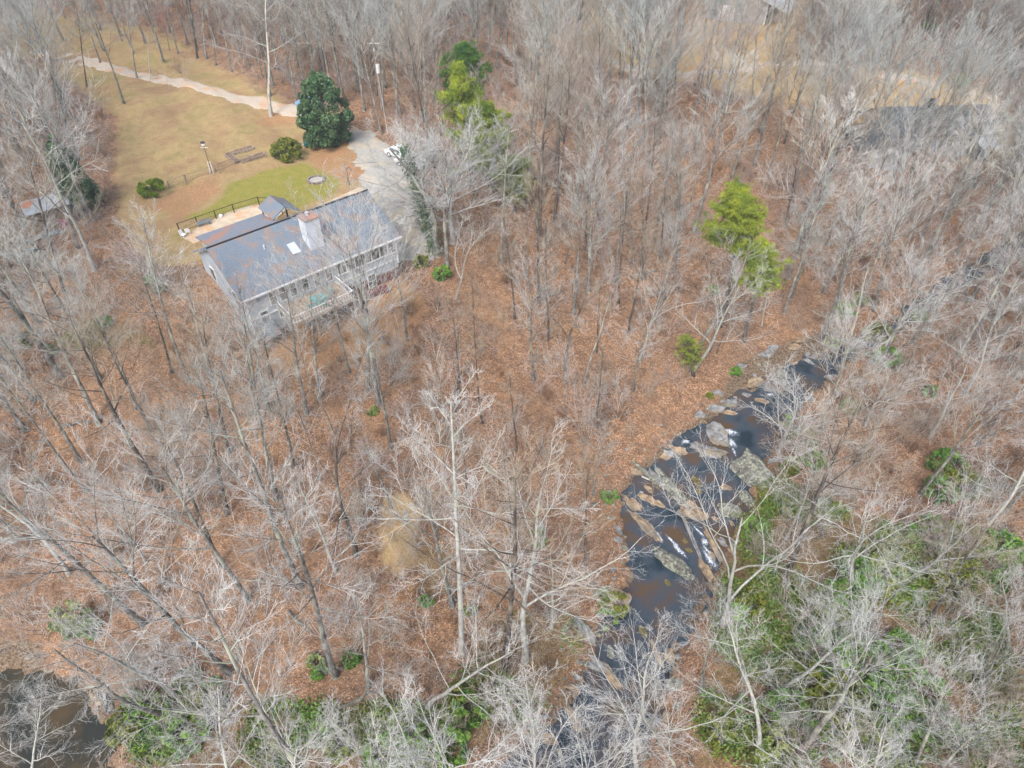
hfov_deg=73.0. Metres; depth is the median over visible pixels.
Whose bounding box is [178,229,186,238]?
patio chair
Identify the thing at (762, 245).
pine tree
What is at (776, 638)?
ground cover
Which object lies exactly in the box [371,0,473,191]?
bare tree
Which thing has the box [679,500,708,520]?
rock
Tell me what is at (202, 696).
evergreen shrub
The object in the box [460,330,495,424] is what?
bare tree
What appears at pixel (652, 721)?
rock
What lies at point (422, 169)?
bare tree
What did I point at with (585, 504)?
bare tree
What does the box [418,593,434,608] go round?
evergreen shrub
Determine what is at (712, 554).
rock
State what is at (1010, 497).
bare tree
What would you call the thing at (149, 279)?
evergreen shrub
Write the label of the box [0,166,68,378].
bare tree
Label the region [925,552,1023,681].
bare tree
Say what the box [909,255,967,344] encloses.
bare tree
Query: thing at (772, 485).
bare bush
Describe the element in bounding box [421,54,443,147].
bare tree
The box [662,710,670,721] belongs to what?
rock
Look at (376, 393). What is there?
bare tree
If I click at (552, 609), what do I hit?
bare tree
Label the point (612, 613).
evergreen shrub
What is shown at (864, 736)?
evergreen shrub
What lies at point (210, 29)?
bare tree
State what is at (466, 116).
bare tree
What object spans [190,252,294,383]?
bare tree
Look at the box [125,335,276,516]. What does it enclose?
bare tree
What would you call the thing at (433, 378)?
bare tree
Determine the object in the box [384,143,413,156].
parked car
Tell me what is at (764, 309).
bare tree
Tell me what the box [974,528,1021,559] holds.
evergreen shrub
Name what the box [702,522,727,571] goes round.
rock
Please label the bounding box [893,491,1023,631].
bare tree
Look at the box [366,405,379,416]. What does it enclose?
evergreen shrub
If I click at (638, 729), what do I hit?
bare tree
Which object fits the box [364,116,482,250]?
bare tree
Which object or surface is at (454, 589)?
fallen branch
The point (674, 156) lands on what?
bare tree
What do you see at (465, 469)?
bare tree
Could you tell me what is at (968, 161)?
front walk
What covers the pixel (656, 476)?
rock
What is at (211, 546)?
bare tree
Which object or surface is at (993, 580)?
evergreen shrub
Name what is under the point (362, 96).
bare tree
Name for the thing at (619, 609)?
evergreen shrub
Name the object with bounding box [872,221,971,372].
bare tree
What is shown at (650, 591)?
water
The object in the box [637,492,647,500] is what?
rock
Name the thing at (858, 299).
evergreen shrub
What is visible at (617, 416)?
fallen branch
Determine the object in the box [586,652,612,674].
rock
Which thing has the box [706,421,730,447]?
rock
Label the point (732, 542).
rock
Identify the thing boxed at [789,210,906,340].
bare tree
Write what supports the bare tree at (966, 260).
on the ground at (160, 130)
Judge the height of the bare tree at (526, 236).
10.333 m
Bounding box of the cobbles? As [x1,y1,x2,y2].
[487,278,989,764]
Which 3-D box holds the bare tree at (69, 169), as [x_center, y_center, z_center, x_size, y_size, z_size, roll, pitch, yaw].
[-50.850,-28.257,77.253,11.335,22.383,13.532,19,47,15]
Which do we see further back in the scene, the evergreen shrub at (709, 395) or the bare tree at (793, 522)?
the evergreen shrub at (709, 395)
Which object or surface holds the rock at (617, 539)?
on the ground at (160, 130)
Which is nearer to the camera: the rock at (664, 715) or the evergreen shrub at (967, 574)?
the rock at (664, 715)
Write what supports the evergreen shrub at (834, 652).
on the ground at (160, 130)
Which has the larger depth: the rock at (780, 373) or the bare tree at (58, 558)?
the rock at (780, 373)
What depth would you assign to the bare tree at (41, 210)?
64.82 m
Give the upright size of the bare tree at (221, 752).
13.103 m
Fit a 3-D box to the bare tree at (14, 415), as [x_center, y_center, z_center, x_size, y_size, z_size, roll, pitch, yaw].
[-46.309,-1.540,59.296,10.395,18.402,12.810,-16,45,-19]
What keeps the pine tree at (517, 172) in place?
on the ground at (160, 130)
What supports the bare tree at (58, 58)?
on the ground at (160, 130)
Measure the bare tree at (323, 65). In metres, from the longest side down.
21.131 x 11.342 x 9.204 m
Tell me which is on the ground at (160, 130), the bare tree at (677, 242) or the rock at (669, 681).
the bare tree at (677, 242)
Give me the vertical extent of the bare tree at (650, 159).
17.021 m
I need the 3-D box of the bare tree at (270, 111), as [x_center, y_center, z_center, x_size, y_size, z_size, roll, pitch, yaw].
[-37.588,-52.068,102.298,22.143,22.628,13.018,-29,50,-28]
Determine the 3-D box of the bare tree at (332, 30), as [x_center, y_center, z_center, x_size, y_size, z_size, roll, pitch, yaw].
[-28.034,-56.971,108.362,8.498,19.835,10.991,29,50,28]
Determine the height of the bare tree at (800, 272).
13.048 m
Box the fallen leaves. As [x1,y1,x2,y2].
[0,214,795,767]
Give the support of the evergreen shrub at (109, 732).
on the ground at (160, 130)
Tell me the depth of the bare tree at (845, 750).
35.18 m
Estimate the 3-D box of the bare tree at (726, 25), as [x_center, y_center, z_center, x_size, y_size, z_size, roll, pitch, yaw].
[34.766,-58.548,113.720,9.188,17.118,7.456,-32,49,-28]
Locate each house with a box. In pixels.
[192,189,400,349]
[846,98,1001,171]
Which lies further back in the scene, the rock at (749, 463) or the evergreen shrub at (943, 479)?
the rock at (749, 463)
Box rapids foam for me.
[640,393,773,570]
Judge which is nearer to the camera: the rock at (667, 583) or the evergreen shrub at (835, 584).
the evergreen shrub at (835, 584)
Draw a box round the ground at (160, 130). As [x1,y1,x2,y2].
[0,0,1023,767]
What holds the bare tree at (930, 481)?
on the ground at (160, 130)
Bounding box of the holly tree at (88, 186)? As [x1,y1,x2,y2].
[45,133,106,213]
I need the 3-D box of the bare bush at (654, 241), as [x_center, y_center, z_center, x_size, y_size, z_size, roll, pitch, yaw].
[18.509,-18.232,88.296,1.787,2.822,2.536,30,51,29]
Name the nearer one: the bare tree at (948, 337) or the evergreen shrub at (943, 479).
the evergreen shrub at (943, 479)
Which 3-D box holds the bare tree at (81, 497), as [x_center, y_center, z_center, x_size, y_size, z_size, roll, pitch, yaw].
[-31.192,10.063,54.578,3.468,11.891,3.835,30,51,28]
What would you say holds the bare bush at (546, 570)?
on the ground at (160, 130)
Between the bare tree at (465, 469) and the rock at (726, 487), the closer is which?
the bare tree at (465, 469)
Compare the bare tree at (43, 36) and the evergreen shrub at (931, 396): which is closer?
the evergreen shrub at (931, 396)
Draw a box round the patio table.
[309,292,327,305]
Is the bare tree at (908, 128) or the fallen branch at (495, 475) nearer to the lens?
the fallen branch at (495, 475)
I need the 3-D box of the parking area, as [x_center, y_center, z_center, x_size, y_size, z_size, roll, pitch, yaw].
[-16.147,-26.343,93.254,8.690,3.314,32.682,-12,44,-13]
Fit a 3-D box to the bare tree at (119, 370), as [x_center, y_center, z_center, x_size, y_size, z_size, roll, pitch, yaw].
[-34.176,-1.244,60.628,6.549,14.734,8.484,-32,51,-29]
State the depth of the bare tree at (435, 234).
74.17 m
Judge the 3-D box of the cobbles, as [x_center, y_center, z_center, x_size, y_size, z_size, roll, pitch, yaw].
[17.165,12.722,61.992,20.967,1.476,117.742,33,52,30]
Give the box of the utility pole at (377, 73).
[368,37,387,133]
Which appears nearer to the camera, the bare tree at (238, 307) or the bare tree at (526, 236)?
the bare tree at (238, 307)
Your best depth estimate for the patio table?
71.85 m
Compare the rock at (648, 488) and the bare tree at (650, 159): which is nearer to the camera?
the rock at (648, 488)
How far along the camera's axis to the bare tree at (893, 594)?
45.39 m
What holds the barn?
on the ground at (160, 130)
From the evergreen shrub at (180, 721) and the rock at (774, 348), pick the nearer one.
the evergreen shrub at (180, 721)
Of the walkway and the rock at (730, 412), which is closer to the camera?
the rock at (730, 412)
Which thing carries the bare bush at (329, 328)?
on the ground at (160, 130)
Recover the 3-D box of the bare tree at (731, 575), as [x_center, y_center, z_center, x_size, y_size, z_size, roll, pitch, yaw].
[15.655,11.328,46.622,16.995,23.417,14.270,12,44,13]
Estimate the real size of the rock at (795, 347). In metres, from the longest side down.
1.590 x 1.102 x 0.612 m
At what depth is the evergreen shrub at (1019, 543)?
54.53 m
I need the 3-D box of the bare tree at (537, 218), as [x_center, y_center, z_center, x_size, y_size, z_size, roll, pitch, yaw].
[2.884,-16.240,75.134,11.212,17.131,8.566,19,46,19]
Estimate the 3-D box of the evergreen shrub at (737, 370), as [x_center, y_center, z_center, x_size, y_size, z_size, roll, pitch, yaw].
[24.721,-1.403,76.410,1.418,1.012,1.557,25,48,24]
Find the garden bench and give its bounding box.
[196,218,210,226]
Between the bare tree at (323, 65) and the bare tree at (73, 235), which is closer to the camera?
the bare tree at (73, 235)
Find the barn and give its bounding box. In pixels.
[703,0,793,24]
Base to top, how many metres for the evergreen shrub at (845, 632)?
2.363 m
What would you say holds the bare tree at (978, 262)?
on the ground at (160, 130)
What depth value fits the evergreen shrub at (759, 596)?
54.50 m
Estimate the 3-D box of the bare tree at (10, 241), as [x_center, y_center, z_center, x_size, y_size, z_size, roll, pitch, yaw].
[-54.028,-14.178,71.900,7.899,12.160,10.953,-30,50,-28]
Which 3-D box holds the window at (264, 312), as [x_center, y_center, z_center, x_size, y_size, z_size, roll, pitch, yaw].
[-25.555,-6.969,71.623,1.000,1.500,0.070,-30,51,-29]
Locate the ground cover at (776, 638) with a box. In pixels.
[52,316,1023,767]
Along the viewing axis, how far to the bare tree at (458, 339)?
64.55 m
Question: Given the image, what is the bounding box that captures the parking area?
[347,130,442,260]
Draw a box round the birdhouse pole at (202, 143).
[200,141,213,171]
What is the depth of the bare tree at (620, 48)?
117.85 m
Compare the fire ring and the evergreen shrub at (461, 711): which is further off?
the fire ring
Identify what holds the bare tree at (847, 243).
on the ground at (160, 130)
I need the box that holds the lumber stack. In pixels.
[26,229,61,243]
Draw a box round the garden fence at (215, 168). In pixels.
[167,151,266,187]
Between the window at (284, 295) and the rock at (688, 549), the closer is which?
the rock at (688, 549)
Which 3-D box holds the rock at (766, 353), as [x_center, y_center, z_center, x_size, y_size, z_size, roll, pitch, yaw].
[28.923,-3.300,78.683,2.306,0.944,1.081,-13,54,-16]
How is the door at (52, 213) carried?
in the shed
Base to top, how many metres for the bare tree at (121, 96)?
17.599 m
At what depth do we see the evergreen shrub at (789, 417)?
71.81 m
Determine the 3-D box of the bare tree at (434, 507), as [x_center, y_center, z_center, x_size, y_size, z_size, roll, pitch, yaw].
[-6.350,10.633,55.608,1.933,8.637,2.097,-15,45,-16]
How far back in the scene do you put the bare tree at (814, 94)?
99.55 m
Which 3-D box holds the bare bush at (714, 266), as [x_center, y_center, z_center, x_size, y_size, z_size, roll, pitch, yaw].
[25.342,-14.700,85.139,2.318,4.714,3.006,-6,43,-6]
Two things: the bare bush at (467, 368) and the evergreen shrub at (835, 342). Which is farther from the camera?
the evergreen shrub at (835, 342)
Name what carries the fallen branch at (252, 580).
on the ground at (160, 130)
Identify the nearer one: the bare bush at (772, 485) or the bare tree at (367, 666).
the bare tree at (367, 666)
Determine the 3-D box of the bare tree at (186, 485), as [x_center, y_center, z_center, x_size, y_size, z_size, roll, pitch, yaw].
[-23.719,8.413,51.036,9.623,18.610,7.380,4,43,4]
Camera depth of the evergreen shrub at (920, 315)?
83.75 m
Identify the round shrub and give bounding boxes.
[135,177,164,197]
[269,137,302,162]
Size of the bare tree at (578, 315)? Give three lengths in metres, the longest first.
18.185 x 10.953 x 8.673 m
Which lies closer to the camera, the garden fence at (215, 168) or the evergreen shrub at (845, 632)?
the evergreen shrub at (845, 632)
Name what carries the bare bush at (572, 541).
on the ground at (160, 130)
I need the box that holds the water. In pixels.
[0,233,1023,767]
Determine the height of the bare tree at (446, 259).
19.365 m
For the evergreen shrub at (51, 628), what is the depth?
53.86 m
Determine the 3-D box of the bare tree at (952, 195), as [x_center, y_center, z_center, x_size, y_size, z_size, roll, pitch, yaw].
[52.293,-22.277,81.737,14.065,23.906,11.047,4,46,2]
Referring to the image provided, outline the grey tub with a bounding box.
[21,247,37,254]
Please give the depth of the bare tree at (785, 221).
88.83 m
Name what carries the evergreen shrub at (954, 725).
on the ground at (160, 130)
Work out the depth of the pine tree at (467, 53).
87.62 m
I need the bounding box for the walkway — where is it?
[318,188,364,205]
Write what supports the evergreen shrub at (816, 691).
on the ground at (160, 130)
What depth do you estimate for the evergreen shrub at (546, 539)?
58.92 m
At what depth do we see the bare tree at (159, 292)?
60.12 m
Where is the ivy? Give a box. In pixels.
[394,143,443,258]
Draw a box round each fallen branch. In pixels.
[61,418,93,425]
[236,571,264,583]
[287,609,313,636]
[339,676,388,709]
[451,572,482,592]
[483,466,511,481]
[544,285,564,297]
[603,409,633,424]
[631,269,656,278]
[906,286,938,306]
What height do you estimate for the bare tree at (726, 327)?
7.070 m
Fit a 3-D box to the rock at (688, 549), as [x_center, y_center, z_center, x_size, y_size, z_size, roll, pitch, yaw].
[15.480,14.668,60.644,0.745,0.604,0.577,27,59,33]
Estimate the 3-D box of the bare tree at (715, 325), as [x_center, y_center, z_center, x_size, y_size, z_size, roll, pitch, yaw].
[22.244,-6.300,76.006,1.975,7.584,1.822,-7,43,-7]
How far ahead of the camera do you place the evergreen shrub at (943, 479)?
61.33 m
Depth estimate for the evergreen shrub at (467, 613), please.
54.05 m
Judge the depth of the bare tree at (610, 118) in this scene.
79.34 m
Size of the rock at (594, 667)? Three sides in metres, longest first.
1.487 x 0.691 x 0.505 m
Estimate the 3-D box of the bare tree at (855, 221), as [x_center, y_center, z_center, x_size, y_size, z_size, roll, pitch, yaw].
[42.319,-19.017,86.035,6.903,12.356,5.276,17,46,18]
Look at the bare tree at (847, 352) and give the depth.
62.49 m
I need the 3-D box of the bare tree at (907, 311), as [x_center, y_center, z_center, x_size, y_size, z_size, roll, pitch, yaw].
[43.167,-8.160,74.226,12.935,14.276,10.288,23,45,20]
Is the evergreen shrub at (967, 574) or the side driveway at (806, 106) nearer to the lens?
the evergreen shrub at (967, 574)
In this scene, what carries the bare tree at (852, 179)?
on the ground at (160, 130)
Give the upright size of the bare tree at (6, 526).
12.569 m
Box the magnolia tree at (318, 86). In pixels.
[294,68,354,148]
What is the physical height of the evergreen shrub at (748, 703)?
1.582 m
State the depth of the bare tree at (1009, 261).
73.01 m
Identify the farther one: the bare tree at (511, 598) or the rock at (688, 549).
the rock at (688, 549)
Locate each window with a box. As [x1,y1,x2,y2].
[209,266,217,281]
[259,309,270,321]
[267,291,277,305]
[278,287,286,300]
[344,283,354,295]
[367,273,376,288]
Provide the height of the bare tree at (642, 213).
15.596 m
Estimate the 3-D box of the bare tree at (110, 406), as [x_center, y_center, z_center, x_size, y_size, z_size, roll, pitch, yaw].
[-31.613,1.831,55.362,11.634,21.111,15.217,-27,50,-26]
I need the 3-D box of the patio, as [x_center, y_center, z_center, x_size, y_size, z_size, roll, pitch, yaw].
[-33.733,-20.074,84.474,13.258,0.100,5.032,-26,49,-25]
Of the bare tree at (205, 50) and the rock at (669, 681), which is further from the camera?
the bare tree at (205, 50)
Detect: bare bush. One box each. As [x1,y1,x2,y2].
[78,510,120,552]
[165,442,199,479]
[184,552,228,597]
[314,315,344,342]
[331,347,342,363]
[364,511,386,525]
[389,438,424,482]
[462,361,470,374]
[483,576,508,598]
[527,549,565,581]
[557,515,584,559]
[620,421,641,438]
[649,230,660,250]
[706,248,726,277]
[759,473,783,496]
[890,453,923,478]
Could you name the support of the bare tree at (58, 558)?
on the ground at (160, 130)
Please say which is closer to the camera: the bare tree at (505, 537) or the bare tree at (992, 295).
the bare tree at (505, 537)
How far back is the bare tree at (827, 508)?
56.12 m
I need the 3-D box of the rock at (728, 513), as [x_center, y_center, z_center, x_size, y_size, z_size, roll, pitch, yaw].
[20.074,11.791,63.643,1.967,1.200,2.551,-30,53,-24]
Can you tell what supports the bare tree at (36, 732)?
on the ground at (160, 130)
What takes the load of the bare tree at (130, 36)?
on the ground at (160, 130)
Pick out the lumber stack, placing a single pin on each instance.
(53, 232)
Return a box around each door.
[45,211,60,226]
[289,283,298,297]
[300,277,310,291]
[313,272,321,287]
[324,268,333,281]
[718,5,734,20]
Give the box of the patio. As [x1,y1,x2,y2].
[182,204,284,243]
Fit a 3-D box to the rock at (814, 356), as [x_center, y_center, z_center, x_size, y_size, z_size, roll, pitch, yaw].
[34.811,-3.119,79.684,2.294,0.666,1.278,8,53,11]
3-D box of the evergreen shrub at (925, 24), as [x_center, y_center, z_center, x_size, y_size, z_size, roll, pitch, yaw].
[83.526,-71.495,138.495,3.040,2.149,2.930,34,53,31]
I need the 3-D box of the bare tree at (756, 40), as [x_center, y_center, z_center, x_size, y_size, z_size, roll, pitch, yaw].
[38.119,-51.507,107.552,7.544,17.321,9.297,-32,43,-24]
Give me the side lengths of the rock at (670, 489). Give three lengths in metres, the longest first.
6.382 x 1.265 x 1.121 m
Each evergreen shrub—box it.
[15,328,38,345]
[45,343,58,354]
[47,599,95,632]
[61,618,101,640]
[97,314,112,328]
[103,699,150,747]
[120,686,170,728]
[137,699,180,751]
[143,274,157,285]
[152,283,165,292]
[162,710,212,759]
[171,675,189,695]
[179,666,203,687]
[190,684,222,722]
[201,676,222,689]
[247,730,280,767]
[306,652,326,668]
[308,712,339,749]
[309,665,327,681]
[323,724,356,765]
[339,648,362,669]
[360,732,399,767]
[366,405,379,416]
[396,719,437,755]
[412,253,429,268]
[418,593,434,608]
[432,263,451,281]
[433,724,470,767]
[441,680,474,708]
[452,687,489,729]
[463,603,477,617]
[532,526,544,537]
[537,535,547,549]
[593,587,609,604]
[597,608,618,630]
[598,591,630,620]
[600,489,619,504]
[702,710,736,753]
[705,392,713,399]
[707,284,720,294]
[722,602,750,633]
[728,366,741,376]
[731,585,768,621]
[732,692,766,720]
[741,515,768,541]
[750,721,803,763]
[759,548,787,574]
[761,684,813,730]
[778,455,801,476]
[778,652,828,700]
[781,414,793,426]
[788,426,816,446]
[792,618,857,677]
[799,447,826,470]
[802,718,842,765]
[808,596,851,634]
[815,671,873,736]
[817,577,855,615]
[824,337,841,349]
[829,615,877,663]
[834,301,855,318]
[836,553,886,600]
[838,396,860,414]
[838,706,898,767]
[852,293,868,306]
[852,635,911,692]
[860,673,925,730]
[861,321,895,342]
[865,549,908,596]
[873,346,904,367]
[878,626,926,670]
[893,716,934,759]
[898,661,951,711]
[906,513,956,551]
[910,307,928,320]
[921,22,938,32]
[922,384,936,397]
[922,474,960,505]
[925,546,985,603]
[926,446,969,478]
[937,714,971,746]
[939,519,995,560]
[943,466,989,500]
[954,73,969,85]
[968,545,1019,594]
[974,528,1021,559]
[996,539,1023,577]
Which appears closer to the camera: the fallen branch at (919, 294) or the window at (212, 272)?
the window at (212, 272)
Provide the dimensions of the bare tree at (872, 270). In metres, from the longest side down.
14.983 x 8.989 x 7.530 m
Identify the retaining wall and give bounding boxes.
[329,285,388,313]
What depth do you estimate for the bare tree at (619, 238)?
76.93 m
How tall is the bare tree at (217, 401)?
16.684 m
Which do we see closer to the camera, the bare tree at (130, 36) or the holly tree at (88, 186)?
the holly tree at (88, 186)
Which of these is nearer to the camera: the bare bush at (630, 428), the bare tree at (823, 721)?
the bare tree at (823, 721)
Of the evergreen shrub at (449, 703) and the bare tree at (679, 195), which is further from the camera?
the bare tree at (679, 195)
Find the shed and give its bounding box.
[19,192,70,233]
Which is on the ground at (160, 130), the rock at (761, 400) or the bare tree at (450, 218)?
the bare tree at (450, 218)
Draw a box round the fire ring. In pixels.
[307,175,324,184]
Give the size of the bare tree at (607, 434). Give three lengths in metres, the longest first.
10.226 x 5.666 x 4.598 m
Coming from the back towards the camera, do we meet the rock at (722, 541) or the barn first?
the barn
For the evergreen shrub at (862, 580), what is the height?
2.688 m
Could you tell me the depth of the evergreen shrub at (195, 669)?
51.10 m
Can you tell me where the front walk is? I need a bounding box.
[941,135,995,178]
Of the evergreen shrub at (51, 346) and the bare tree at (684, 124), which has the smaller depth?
the evergreen shrub at (51, 346)
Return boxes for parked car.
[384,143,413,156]
[394,153,427,170]
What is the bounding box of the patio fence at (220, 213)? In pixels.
[176,197,282,230]
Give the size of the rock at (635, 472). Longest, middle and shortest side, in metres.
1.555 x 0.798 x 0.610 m
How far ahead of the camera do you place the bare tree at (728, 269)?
77.44 m
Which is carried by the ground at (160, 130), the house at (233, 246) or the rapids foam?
the house at (233, 246)
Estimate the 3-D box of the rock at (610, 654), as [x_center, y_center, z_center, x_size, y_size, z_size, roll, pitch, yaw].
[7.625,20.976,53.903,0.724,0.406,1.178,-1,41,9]
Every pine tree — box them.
[432,60,496,187]
[437,39,493,152]
[465,99,516,199]
[488,154,536,213]
[674,333,705,377]
[693,174,771,327]
[729,234,793,342]
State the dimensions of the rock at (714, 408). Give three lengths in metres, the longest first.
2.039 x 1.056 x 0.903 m
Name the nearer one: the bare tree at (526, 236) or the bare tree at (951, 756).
the bare tree at (951, 756)
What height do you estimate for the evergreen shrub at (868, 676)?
2.805 m
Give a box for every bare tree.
[0,35,113,221]
[0,47,103,249]
[0,85,111,271]
[0,125,110,314]
[0,127,39,248]
[0,137,39,323]
[0,163,11,267]
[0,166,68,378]
[0,169,59,271]
[0,205,24,291]
[0,209,142,380]
[0,214,71,361]
[0,226,101,426]
[0,294,28,433]
[0,295,48,403]
[0,300,87,463]
[0,356,87,492]
[0,388,235,677]
[0,432,181,627]
[0,441,71,576]
[0,516,15,536]
[0,548,199,727]
[0,602,177,767]
[0,670,89,767]
[0,681,67,767]
[1,0,41,78]
[1,393,252,603]
[6,281,209,494]
[12,1,65,101]
[20,29,74,119]
[38,247,152,410]
[55,0,103,86]
[67,292,167,432]
[71,0,126,103]
[73,464,147,563]
[87,0,145,78]
[93,195,203,381]
[95,532,342,767]
[102,401,247,568]
[123,245,242,385]
[124,310,323,589]
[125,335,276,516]
[127,255,172,373]
[141,34,150,78]
[148,645,301,767]
[151,2,170,50]
[152,294,308,501]
[160,287,274,455]
[178,0,208,59]
[181,0,218,58]
[185,678,370,767]
[186,0,324,116]
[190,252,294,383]
[200,0,224,65]
[206,442,396,679]
[226,269,274,412]
[234,254,348,398]
[245,322,305,467]
[251,219,350,415]
[254,198,374,374]
[255,310,404,574]
[263,160,407,406]
[266,0,328,74]
[283,0,300,68]
[285,0,350,101]
[290,559,428,705]
[293,475,344,572]
[298,0,355,85]
[315,176,444,393]
[317,665,442,767]
[324,0,383,111]
[325,109,512,257]
[339,305,424,450]
[348,108,548,244]
[348,390,532,608]
[349,365,592,657]
[349,425,393,508]
[354,127,475,235]
[356,1,401,88]
[358,653,549,767]
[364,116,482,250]
[366,0,399,80]
[367,209,446,342]
[370,420,615,671]
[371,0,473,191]
[372,118,482,249]
[379,92,419,182]
[384,580,573,761]
[408,80,442,163]
[408,93,516,265]
[410,416,665,663]
[419,346,467,437]
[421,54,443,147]
[421,289,494,395]
[422,485,441,528]
[438,168,527,299]
[445,413,476,505]
[446,102,498,203]
[459,271,482,344]
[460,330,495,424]
[469,653,674,767]
[470,59,510,179]
[472,102,536,264]
[485,27,576,204]
[491,679,679,767]
[492,208,529,319]
[493,153,593,304]
[494,516,519,572]
[497,368,532,451]
[500,36,611,222]
[501,26,603,239]
[502,227,579,381]
[511,12,593,164]
[515,72,534,172]
[515,230,624,371]
[516,204,536,278]
[529,217,561,340]
[531,547,574,629]
[534,41,633,213]
[538,64,576,185]
[542,113,662,293]
[545,336,577,410]
[547,441,632,565]
[548,159,627,315]
[552,55,649,226]
[556,598,762,767]
[559,1,595,74]
[559,116,624,250]
[560,108,672,283]
[564,188,586,263]
[567,415,619,495]
[570,0,629,164]
[570,610,702,767]
[576,272,623,385]
[579,78,632,197]
[582,344,612,428]
[585,269,610,353]
[594,85,642,176]
[597,305,666,391]
[600,214,672,332]
[603,107,662,216]
[604,0,634,74]
[604,178,640,304]
[605,163,674,279]
[607,126,678,251]
[619,217,748,361]
[624,366,916,641]
[635,110,666,234]
[637,62,686,176]
[642,201,708,317]
[643,111,718,222]
[646,581,817,767]
[647,118,664,194]
[650,122,728,274]
[650,148,681,256]
[656,217,685,296]
[657,250,779,374]
[658,0,701,95]
[661,121,688,215]
[664,575,766,715]
[680,45,776,232]
[689,226,788,351]
[690,126,710,200]
[692,0,749,79]
[709,303,724,351]
[710,247,750,305]
[716,305,736,352]
[730,351,875,462]
[732,0,775,103]
[736,668,912,767]
[741,569,922,695]
[753,552,1004,767]
[754,82,897,279]
[755,433,861,545]
[757,460,968,670]
[761,288,772,325]
[762,361,937,586]
[764,201,856,299]
[769,119,821,224]
[771,172,852,314]
[777,30,829,143]
[786,64,899,228]
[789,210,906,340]
[793,54,838,154]
[798,151,859,249]
[801,289,883,364]
[801,525,972,659]
[805,278,940,434]
[807,680,916,767]
[808,163,909,313]
[816,452,865,539]
[821,144,903,294]
[824,164,863,244]
[829,183,882,271]
[837,267,877,375]
[839,332,953,427]
[848,140,898,246]
[852,364,917,466]
[854,241,989,354]
[857,110,883,142]
[864,184,930,287]
[865,188,893,270]
[866,136,959,311]
[870,93,976,257]
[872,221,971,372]
[881,602,1003,766]
[893,173,948,274]
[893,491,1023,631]
[895,89,1023,274]
[895,105,918,146]
[898,279,959,372]
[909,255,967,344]
[915,677,1023,767]
[916,273,1023,395]
[917,338,1023,495]
[920,458,1023,599]
[921,325,1020,439]
[924,366,948,422]
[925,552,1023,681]
[926,202,1013,329]
[927,285,990,362]
[938,126,963,169]
[938,227,1023,325]
[951,367,1023,545]
[955,236,1023,357]
[957,218,1005,310]
[962,186,1023,338]
[962,567,1023,693]
[967,153,1023,303]
[972,73,1017,159]
[974,347,1023,446]
[979,183,1023,290]
[983,280,1023,357]
[992,254,1023,380]
[1002,437,1023,515]
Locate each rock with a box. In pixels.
[89,685,101,710]
[98,692,114,714]
[540,732,557,745]
[564,702,580,729]
[565,683,578,690]
[571,614,596,646]
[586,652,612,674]
[588,661,599,671]
[602,661,623,694]
[605,586,631,606]
[607,645,613,658]
[613,536,622,542]
[615,525,622,534]
[623,498,641,510]
[627,509,661,542]
[631,468,642,475]
[632,460,666,489]
[634,699,647,710]
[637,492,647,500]
[639,625,647,637]
[644,484,651,492]
[645,623,652,629]
[646,495,656,505]
[646,713,661,728]
[648,468,665,489]
[650,638,664,667]
[652,545,694,579]
[653,467,690,507]
[656,500,664,508]
[660,453,669,459]
[661,449,677,457]
[661,648,675,662]
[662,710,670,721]
[664,579,670,586]
[665,677,681,690]
[668,445,687,455]
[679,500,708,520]
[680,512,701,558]
[685,547,692,552]
[690,442,728,458]
[691,475,701,488]
[694,410,705,419]
[698,559,715,581]
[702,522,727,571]
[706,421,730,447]
[707,404,724,413]
[708,551,714,560]
[713,390,723,396]
[717,502,743,519]
[718,537,727,546]
[720,399,737,406]
[721,483,731,490]
[723,410,737,415]
[730,448,774,487]
[730,539,743,549]
[735,364,746,371]
[738,490,754,505]
[747,377,762,387]
[755,398,768,403]
[757,348,774,357]
[767,345,777,351]
[768,456,781,463]
[775,368,787,380]
[788,343,800,350]
[793,336,811,342]
[805,352,821,359]
[849,336,867,350]
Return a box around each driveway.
[30,48,377,141]
[566,45,936,87]
[793,78,856,122]
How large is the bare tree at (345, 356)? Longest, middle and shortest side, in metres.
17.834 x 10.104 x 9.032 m
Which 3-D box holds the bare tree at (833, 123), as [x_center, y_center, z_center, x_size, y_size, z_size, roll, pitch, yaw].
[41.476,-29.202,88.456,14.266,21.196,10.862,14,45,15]
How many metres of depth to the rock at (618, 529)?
61.44 m
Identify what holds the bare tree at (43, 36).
on the ground at (160, 130)
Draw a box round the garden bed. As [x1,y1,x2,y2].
[224,145,264,163]
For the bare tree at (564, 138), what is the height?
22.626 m
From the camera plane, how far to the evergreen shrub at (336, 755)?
46.15 m

